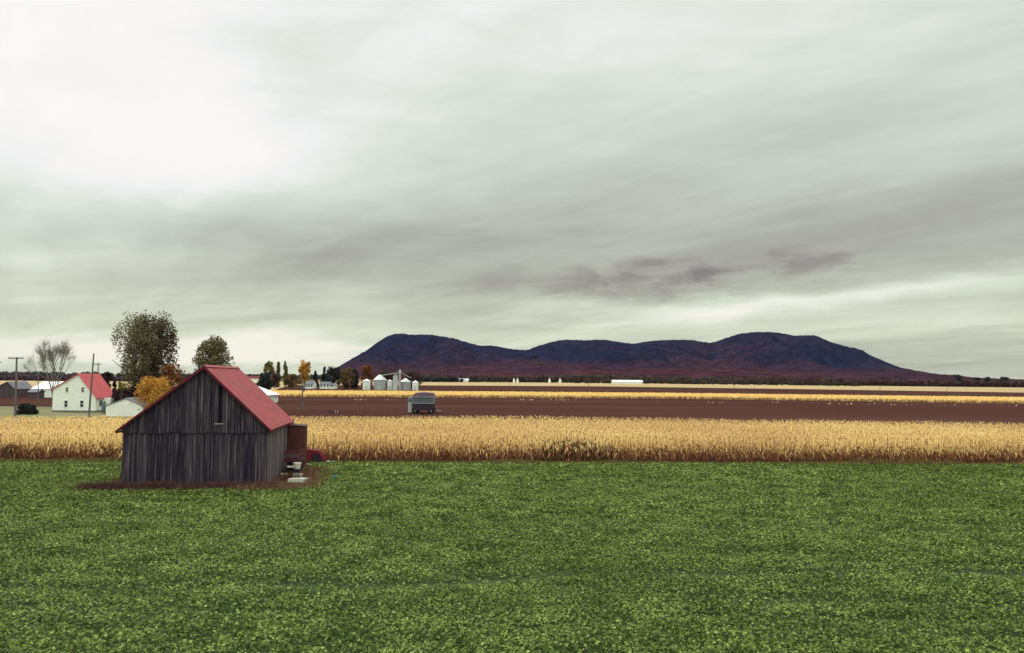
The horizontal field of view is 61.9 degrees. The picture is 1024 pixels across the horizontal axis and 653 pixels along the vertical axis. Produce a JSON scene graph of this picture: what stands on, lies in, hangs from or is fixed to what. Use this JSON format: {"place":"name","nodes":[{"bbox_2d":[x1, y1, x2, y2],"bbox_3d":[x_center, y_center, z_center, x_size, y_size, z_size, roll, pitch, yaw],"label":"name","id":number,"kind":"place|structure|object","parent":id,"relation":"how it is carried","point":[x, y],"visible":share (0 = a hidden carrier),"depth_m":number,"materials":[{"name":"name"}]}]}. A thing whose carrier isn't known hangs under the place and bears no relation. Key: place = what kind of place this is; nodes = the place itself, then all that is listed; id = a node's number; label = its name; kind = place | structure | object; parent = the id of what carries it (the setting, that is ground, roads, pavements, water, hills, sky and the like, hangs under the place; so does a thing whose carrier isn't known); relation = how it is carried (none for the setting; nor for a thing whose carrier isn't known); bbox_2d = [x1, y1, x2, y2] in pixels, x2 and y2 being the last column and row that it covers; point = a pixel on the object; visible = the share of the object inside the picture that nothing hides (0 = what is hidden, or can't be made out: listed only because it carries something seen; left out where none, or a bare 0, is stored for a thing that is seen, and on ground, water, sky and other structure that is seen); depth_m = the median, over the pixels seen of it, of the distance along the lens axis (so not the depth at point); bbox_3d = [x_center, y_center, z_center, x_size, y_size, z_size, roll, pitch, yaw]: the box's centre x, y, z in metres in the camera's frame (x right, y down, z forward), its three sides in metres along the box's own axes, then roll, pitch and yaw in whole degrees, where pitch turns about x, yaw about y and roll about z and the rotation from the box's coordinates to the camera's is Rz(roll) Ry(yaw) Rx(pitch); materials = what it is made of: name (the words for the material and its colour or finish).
{"place":"outdoors","nodes":[
{"label":"outdoors","id":0,"kind":"place"},
{"bbox_2d":[0,406,133,421],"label":"farmyard","id":1,"kind":"structure","parent":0,"point":[43,412],"depth_m":136.24,"materials":[{"name":"plant"}]},
{"bbox_2d":[8,356,22,417],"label":"utility pole","id":2,"kind":"object","parent":1,"relation":"on","point":[15,400],"visible":0.96,"depth_m":117.59,"materials":[{"name":"brown wood"}]},
{"bbox_2d":[16,403,38,414],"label":"dark hedge","id":3,"kind":"object","parent":1,"relation":"on","point":[26,408],"visible":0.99,"depth_m":134.82,"materials":[{"name":"green plant"}]},
{"bbox_2d":[20,334,78,402],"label":"bare tree","id":4,"kind":"object","parent":1,"relation":"on","point":[49,356],"visible":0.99,"depth_m":164.24,"materials":[{"name":"grey plant"}]},
{"bbox_2d":[51,373,113,411],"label":"farmhouse","id":5,"kind":"object","parent":1,"relation":"on","point":[71,394],"visible":0.97,"depth_m":145.45,"materials":[{"name":"white"}]},
{"bbox_2d":[88,353,94,416],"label":"utility pole","id":6,"kind":"object","parent":1,"relation":"on","point":[89,408],"visible":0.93,"depth_m":127.56,"materials":[{"name":"brown wood"}]},
{"bbox_2d":[101,401,105,413],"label":"oil tank","id":7,"kind":"object","parent":1,"relation":"on","point":[103,407],"visible":1,"depth_m":137.23,"materials":[{"name":"grey metal"}]},
{"bbox_2d":[111,379,116,400],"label":"cypress","id":8,"kind":"object","parent":1,"relation":"on","point":[114,384],"visible":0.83,"depth_m":149.50,"materials":[{"name":"green plant"}]},
{"bbox_2d":[118,381,126,399],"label":"yellow bush","id":9,"kind":"object","parent":1,"relation":"on","point":[121,385],"visible":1,"depth_m":145.43,"materials":[{"name":"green plant"}]},
{"bbox_2d":[111,385,136,402],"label":"dark bush","id":10,"kind":"object","parent":1,"relation":"on","point":[127,392],"visible":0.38,"depth_m":148.96,"materials":[{"name":"brown plant"}]},
{"bbox_2d":[105,397,154,415],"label":"garage","id":11,"kind":"structure","parent":1,"relation":"on","point":[123,406],"depth_m":131.44,"materials":[{"name":"white"}]},
{"bbox_2d":[116,403,132,415],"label":"garage door","id":12,"kind":"structure","parent":11,"relation":"in","point":[124,409],"depth_m":131.42,"materials":[{"name":"white"}]},
{"bbox_2d":[134,374,156,396],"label":"dark bush","id":13,"kind":"object","parent":1,"relation":"on","point":[140,376],"visible":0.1,"depth_m":164.54,"materials":[{"name":"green plant"}]},
{"bbox_2d":[130,376,173,409],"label":"orange bush","id":14,"kind":"object","parent":1,"relation":"on","point":[150,393],"visible":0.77,"depth_m":133.66,"materials":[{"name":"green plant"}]},
{"bbox_2d":[158,364,185,397],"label":"rust bush","id":15,"kind":"object","parent":1,"relation":"on","point":[168,371],"visible":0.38,"depth_m":159.30,"materials":[{"name":"brown plant"}]},
{"bbox_2d":[0,381,287,389],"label":"pasture","id":16,"kind":"structure","parent":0,"point":[35,383],"depth_m":555.08,"materials":[{"name":"plant"}]},
{"bbox_2d":[255,372,272,389],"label":"dark bush","id":17,"kind":"object","parent":16,"relation":"on","point":[265,381],"visible":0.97,"depth_m":327.87,"materials":[{"name":"green plant"}]},
{"bbox_2d":[263,360,275,375],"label":"yellow tree","id":18,"kind":"object","parent":16,"relation":"on","point":[268,366],"visible":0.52,"depth_m":468.57,"materials":[{"name":"green plant"}]},
{"bbox_2d":[270,373,280,387],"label":"tree","id":19,"kind":"object","parent":16,"relation":"on","point":[275,378],"visible":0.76,"depth_m":438.10,"materials":[{"name":"green plant"}]},
{"bbox_2d":[276,361,280,382],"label":"poplar","id":20,"kind":"object","parent":16,"relation":"on","point":[278,370],"visible":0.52,"depth_m":468.88,"materials":[{"name":"green plant"}]},
{"bbox_2d":[107,473,325,492],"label":"bare earth","id":21,"kind":"structure","parent":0,"point":[284,480],"depth_m":51.89,"materials":[{"name":"brown soil"}]},
{"bbox_2d":[103,474,120,482],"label":"side weeds","id":22,"kind":"object","parent":21,"relation":"on","point":[113,480],"visible":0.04,"depth_m":49.42,"materials":[{"name":"green plant"}]},
{"bbox_2d":[72,479,278,492],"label":"dead weeds","id":23,"kind":"object","parent":21,"relation":"on","point":[146,485],"visible":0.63,"depth_m":47.85,"materials":[{"name":"brown plant"}]},
{"bbox_2d":[115,365,293,485],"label":"barn","id":24,"kind":"structure","parent":21,"relation":"on","point":[207,423],"depth_m":49.06,"materials":[{"name":"grey wood"}]},
{"bbox_2d":[227,465,334,490],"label":"dry grass","id":25,"kind":"structure","parent":21,"relation":"on","point":[308,472],"depth_m":50.58,"materials":[{"name":"brown plant"}]},
{"bbox_2d":[287,462,293,469],"bbox_3d":[-14.531,9.331,56.065,0.403,0.810,0.340,0,-3,8],"label":"dark box","id":26,"kind":"object","parent":21,"relation":"on","point":[290,463],"visible":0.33,"depth_m":55.92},
{"bbox_2d":[284,448,304,472],"bbox_3d":[-14.153,8.847,55.482,0.950,1.709,1.948,1,-3,-3],"label":"slatted wagon","id":27,"kind":"object","parent":21,"relation":"on","point":[293,459],"visible":0.61,"depth_m":54.61,"materials":[{"name":"brown wood"}]},
{"bbox_2d":[288,423,307,467],"bbox_3d":[-14.664,8.235,58.375,1.160,3.171,1.700,1,-3,-7],"label":"lean to shed","id":28,"kind":"object","parent":21,"relation":"on","point":[297,436],"visible":0.6,"depth_m":57.66,"materials":[{"name":"brown wood"}]},
{"bbox_2d":[288,478,307,481],"bbox_3d":[-13.038,9.395,52.224,1.250,0.249,0.650,1,-3,-1],"label":"pale sheet","id":29,"kind":"object","parent":21,"relation":"on","point":[296,479],"visible":0.65,"depth_m":51.93,"materials":[{"name":"white plastic"}]},
{"bbox_2d":[248,376,259,382],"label":"farm shed","id":30,"kind":"structure","parent":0,"point":[254,379],"depth_m":329.32,"materials":[{"name":"white paint"}]},
{"bbox_2d":[258,386,280,402],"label":"livestock barn","id":31,"kind":"structure","parent":0,"point":[272,395],"depth_m":204.32,"materials":[{"name":"white metal"}]},
{"bbox_2d":[304,381,316,388],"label":"distant house","id":32,"kind":"structure","parent":0,"point":[310,384],"depth_m":429.84,"materials":[{"name":"white paint"}]},
{"bbox_2d":[319,382,331,388],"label":"distant house","id":33,"kind":"structure","parent":0,"point":[324,385],"depth_m":428.89,"materials":[{"name":"white paint"}]},
{"bbox_2d":[329,383,337,388],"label":"distant house","id":34,"kind":"structure","parent":0,"point":[333,385],"depth_m":430.37,"materials":[{"name":"white paint"}]},
{"bbox_2d":[382,370,410,389],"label":"elevator tower","id":35,"kind":"structure","parent":0,"point":[395,381],"depth_m":401.56,"materials":[{"name":"metal"}]},
{"bbox_2d":[0,459,1023,652],"bbox_3d":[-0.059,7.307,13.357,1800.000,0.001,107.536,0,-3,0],"label":"clover field","id":36,"kind":"structure","parent":0,"point":[473,581],"depth_m":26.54,"materials":[{"name":"green plant"}]},
{"bbox_2d":[0,397,1023,430],"bbox_3d":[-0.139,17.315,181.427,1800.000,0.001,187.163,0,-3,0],"label":"ploughed field","id":37,"kind":"structure","parent":0,"point":[731,410],"depth_m":178.82,"materials":[{"name":"soil"}]},
{"bbox_2d":[0,381,32,396],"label":"outbuilding","id":38,"kind":"structure","parent":37,"relation":"on","point":[7,388],"depth_m":232.65,"materials":[{"name":"grey metal"}]},
{"bbox_2d":[27,389,44,397],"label":"outbuilding","id":39,"kind":"structure","parent":37,"relation":"on","point":[32,393],"depth_m":223.40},
{"bbox_2d":[31,381,61,396],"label":"outbuilding","id":40,"kind":"structure","parent":37,"relation":"on","point":[44,386],"depth_m":234.23,"materials":[{"name":"white"}]},
{"bbox_2d":[101,371,111,387],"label":"maroon bush","id":41,"kind":"object","parent":37,"relation":"on","point":[107,375],"visible":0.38,"depth_m":169.44,"materials":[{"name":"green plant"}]},
{"bbox_2d":[109,310,161,389],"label":"tall tree","id":42,"kind":"object","parent":37,"relation":"on","point":[131,368],"visible":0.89,"depth_m":171.03,"materials":[{"name":"green plant"}]},
{"bbox_2d":[125,309,180,389],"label":"tall tree","id":43,"kind":"object","parent":37,"relation":"on","point":[163,341],"visible":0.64,"depth_m":174.92,"materials":[{"name":"green plant"}]},
{"bbox_2d":[191,334,235,372],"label":"round tree","id":44,"kind":"object","parent":37,"relation":"on","point":[213,350],"visible":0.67,"depth_m":148.75,"materials":[{"name":"green plant"}]},
{"bbox_2d":[302,380,304,408],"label":"utility pole","id":45,"kind":"object","parent":37,"relation":"on","point":[303,387],"visible":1,"depth_m":164.22,"materials":[{"name":"grey wood"}]},
{"bbox_2d":[408,391,438,413],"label":"grain wagon","id":46,"kind":"object","parent":37,"relation":"on","point":[419,401],"visible":1,"depth_m":149.60,"materials":[{"name":"blue paint"}]},
{"bbox_2d":[351,399,1016,405],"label":"crop residue","id":47,"kind":"object","parent":37,"relation":"on","point":[708,401],"visible":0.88,"depth_m":233.30},
{"bbox_2d":[0,380,1023,392],"bbox_3d":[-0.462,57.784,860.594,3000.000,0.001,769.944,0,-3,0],"label":"stubble field","id":48,"kind":"structure","parent":0,"point":[956,389],"depth_m":749.60,"materials":[{"name":"beige plant"}]},
{"bbox_2d":[0,373,186,381],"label":"purple wood","id":49,"kind":"object","parent":48,"relation":"on","point":[25,377],"visible":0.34,"depth_m":764.20,"materials":[{"name":"plant"}]},
{"bbox_2d":[404,374,1023,385],"bbox_3d":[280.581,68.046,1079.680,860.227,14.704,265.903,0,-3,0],"label":"wood edge","id":50,"kind":"object","parent":48,"relation":"on","point":[567,378],"visible":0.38,"depth_m":1121.18,"materials":[{"name":"plant"}]},
{"bbox_2d":[574,378,860,385],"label":"dark wood edge","id":51,"kind":"object","parent":48,"relation":"on","point":[742,381],"visible":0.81,"depth_m":992.37,"materials":[{"name":"plant"}]},
{"bbox_2d":[786,379,1023,386],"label":"red wood edge","id":52,"kind":"object","parent":48,"relation":"on","point":[933,383],"visible":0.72,"depth_m":969.59,"materials":[{"name":"brown plant"}]},
{"bbox_2d":[1,439,1022,462],"bbox_3d":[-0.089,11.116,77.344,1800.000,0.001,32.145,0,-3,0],"label":"corn ground","id":53,"kind":"structure","parent":0,"point":[668,459],"depth_m":69.61,"materials":[{"name":"soil"}]},
{"bbox_2d":[0,442,19,459],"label":"tall grass tuft","id":54,"kind":"object","parent":53,"relation":"on","point":[7,453],"visible":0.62,"depth_m":62.92,"materials":[{"name":"brown plant"}]},
{"bbox_2d":[95,446,120,457],"bbox_3d":[-30.394,9.621,64.975,2.583,1.039,1.719,2,-4,-20],"label":"tall grass tuft","id":55,"kind":"object","parent":53,"relation":"on","point":[106,456],"visible":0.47,"depth_m":64.57,"materials":[{"name":"plant"}]},
{"bbox_2d":[307,448,327,462],"bbox_3d":[-14.439,9.693,63.497,2.222,1.144,1.320,0,-3,0],"label":"farm implement","id":56,"kind":"object","parent":53,"relation":"on","point":[316,455],"visible":0.54,"depth_m":62.87,"materials":[{"name":"red paint"}]},
{"bbox_2d":[0,415,1023,462],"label":"corn stalks","id":57,"kind":"object","parent":53,"relation":"on","point":[624,452],"visible":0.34,"depth_m":67.40,"materials":[{"name":"yellow plant"}]},
{"bbox_2d":[0,428,1023,461],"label":"withered corn leaves","id":58,"kind":"object","parent":57,"relation":"attached to","point":[559,455],"visible":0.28,"depth_m":65.78,"materials":[{"name":"yellow plant"}]},
{"bbox_2d":[0,456,1023,465],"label":"margin weeds","id":59,"kind":"object","parent":53,"relation":"on","point":[855,461],"visible":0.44,"depth_m":64.82,"materials":[{"name":"plant"}]},
{"bbox_2d":[523,437,615,461],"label":"tall grass tuft","id":60,"kind":"object","parent":53,"relation":"on","point":[576,445],"visible":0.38,"depth_m":65.78,"materials":[{"name":"brown plant"}]},
{"bbox_2d":[0,0,1023,378],"label":"sky","id":61,"kind":"structure","parent":0,"point":[319,182],"materials":[{"name":"grey"}]},
{"bbox_2d":[115,375,1023,392],"bbox_3d":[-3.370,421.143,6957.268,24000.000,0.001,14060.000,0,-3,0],"label":"ground","id":62,"kind":"structure","parent":0,"point":[359,380],"depth_m":1082.94,"materials":[{"name":"beige soil"}]},
{"bbox_2d":[0,371,334,379],"bbox_3d":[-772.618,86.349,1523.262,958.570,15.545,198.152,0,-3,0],"label":"horizon wood","id":63,"kind":"object","parent":62,"relation":"on","point":[117,374],"visible":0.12,"depth_m":1508.86,"materials":[{"name":"plant"}]},
{"bbox_2d":[420,376,478,381],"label":"dark wood edge","id":64,"kind":"object","parent":62,"relation":"on","point":[434,379],"visible":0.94,"depth_m":1063.72,"materials":[{"name":"plant"}]},
{"bbox_2d":[953,374,961,380],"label":"skyline tree","id":65,"kind":"object","parent":62,"relation":"on","point":[957,377],"visible":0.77,"depth_m":1496.11,"materials":[{"name":"green plant"}]},
{"bbox_2d":[999,377,1009,380],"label":"skyline tree","id":66,"kind":"object","parent":62,"relation":"on","point":[1004,378],"visible":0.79,"depth_m":1444.88,"materials":[{"name":"green plant"}]},
{"bbox_2d":[318,332,935,375],"bbox_3d":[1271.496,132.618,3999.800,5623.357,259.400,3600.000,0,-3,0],"label":"mountain","id":67,"kind":"structure","parent":0,"point":[407,352],"depth_m":3144.40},
{"bbox_2d":[611,380,642,383],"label":"barn","id":68,"kind":"structure","parent":0,"point":[626,381],"depth_m":998.56,"materials":[{"name":"white metal"}]},
{"bbox_2d":[276,385,1023,396],"bbox_3d":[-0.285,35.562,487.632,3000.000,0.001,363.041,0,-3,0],"label":"ploughed field","id":69,"kind":"structure","parent":0,"point":[559,389],"depth_m":460.64,"materials":[{"name":"soil"}]},
{"bbox_2d":[283,361,287,386],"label":"poplar","id":70,"kind":"object","parent":69,"relation":"on","point":[285,367],"visible":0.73,"depth_m":468.89,"materials":[{"name":"green plant"}]},
{"bbox_2d":[283,374,301,387],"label":"tree","id":71,"kind":"object","parent":69,"relation":"on","point":[291,380],"visible":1,"depth_m":437.54,"materials":[{"name":"brown plant"}]},
{"bbox_2d":[298,360,310,383],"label":"orange tree","id":72,"kind":"object","parent":69,"relation":"on","point":[304,370],"visible":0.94,"depth_m":458.03,"materials":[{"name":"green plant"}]},
{"bbox_2d":[313,371,318,387],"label":"spruce","id":73,"kind":"object","parent":69,"relation":"on","point":[315,377],"visible":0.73,"depth_m":438.60,"materials":[{"name":"green plant"}]},
{"bbox_2d":[320,366,327,381],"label":"spruce","id":74,"kind":"object","parent":69,"relation":"on","point":[323,375],"visible":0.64,"depth_m":448.63,"materials":[{"name":"green plant"}]},
{"bbox_2d":[325,366,342,387],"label":"dark tree","id":75,"kind":"object","parent":69,"relation":"on","point":[335,376],"visible":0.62,"depth_m":447.45,"materials":[{"name":"green plant"}]},
{"bbox_2d":[338,367,355,388],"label":"brown tree","id":76,"kind":"object","parent":69,"relation":"on","point":[345,375],"visible":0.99,"depth_m":438.75,"materials":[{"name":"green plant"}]},
{"bbox_2d":[350,368,358,387],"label":"dark tree","id":77,"kind":"object","parent":69,"relation":"on","point":[354,371],"visible":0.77,"depth_m":448.48,"materials":[{"name":"green plant"}]},
{"bbox_2d":[363,379,370,389],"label":"grain bin","id":78,"kind":"object","parent":69,"relation":"on","point":[366,384],"visible":1,"depth_m":402.51,"materials":[{"name":"white metal"}]},
{"bbox_2d":[360,364,374,388],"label":"tree","id":79,"kind":"object","parent":69,"relation":"on","point":[366,369],"visible":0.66,"depth_m":428.28,"materials":[{"name":"brown plant"}]},
{"bbox_2d":[373,375,386,389],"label":"grain bin","id":80,"kind":"object","parent":69,"relation":"on","point":[379,382],"visible":0.97,"depth_m":401.68,"materials":[{"name":"metal"}]},
{"bbox_2d":[377,370,394,387],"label":"grey tree","id":81,"kind":"object","parent":69,"relation":"on","point":[388,377],"visible":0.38,"depth_m":468.08,"materials":[{"name":"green plant"}]},
{"bbox_2d":[387,379,392,389],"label":"grain bin","id":82,"kind":"object","parent":69,"relation":"on","point":[389,384],"visible":0.99,"depth_m":403.10,"materials":[{"name":"white metal"}]},
{"bbox_2d":[401,378,410,389],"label":"grain bin","id":83,"kind":"object","parent":69,"relation":"on","point":[405,383],"visible":0.84,"depth_m":405.01,"materials":[{"name":"metal"}]},
{"bbox_2d":[404,371,422,387],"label":"grey tree","id":84,"kind":"object","parent":69,"relation":"on","point":[415,376],"visible":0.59,"depth_m":478.35,"materials":[{"name":"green plant"}]},
{"bbox_2d":[412,380,418,389],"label":"grain bin","id":85,"kind":"object","parent":69,"relation":"on","point":[415,385],"visible":0.96,"depth_m":402.79,"materials":[{"name":"white metal"}]},
{"bbox_2d":[437,397,868,401],"bbox_3d":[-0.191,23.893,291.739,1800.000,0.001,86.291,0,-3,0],"label":"crop ground","id":86,"kind":"structure","parent":0,"point":[723,399],"depth_m":270.02,"materials":[{"name":"soil"}]},
{"bbox_2d":[270,390,1023,403],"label":"ripe crop","id":87,"kind":"object","parent":86,"relation":"on","point":[534,393],"visible":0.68,"depth_m":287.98,"materials":[{"name":"yellow plant"}]},
{"bbox_2d":[350,362,1023,382],"bbox_3d":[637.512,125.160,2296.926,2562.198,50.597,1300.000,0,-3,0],"label":"foothills","id":88,"kind":"structure","parent":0,"point":[551,369],"depth_m":1932.75,"materials":[{"name":"plant"}]},
{"bbox_3d":[-13.518,9.436,53.884,0.517,0.358,0.340,0,-3,9],"label":"white crate","id":89,"kind":"object","parent":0,"visible":0},
{"bbox_2d":[293,469,301,472],"bbox_3d":[-13.534,9.111,53.905,0.452,0.228,0.340,0,-3,2],"label":"dark box","id":90,"kind":"object","parent":89,"relation":"on","point":[297,470],"visible":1,"depth_m":53.75,"materials":[{"name":"black"}]},
{"bbox_2d":[293,462,300,468],"bbox_3d":[-13.537,8.773,53.775,0.517,0.388,0.509,1,-3,-6],"label":"white tub","id":91,"kind":"object","parent":90,"relation":"on","point":[297,465],"visible":0.98,"depth_m":53.60,"materials":[{"name":"plastic"}]}
]}

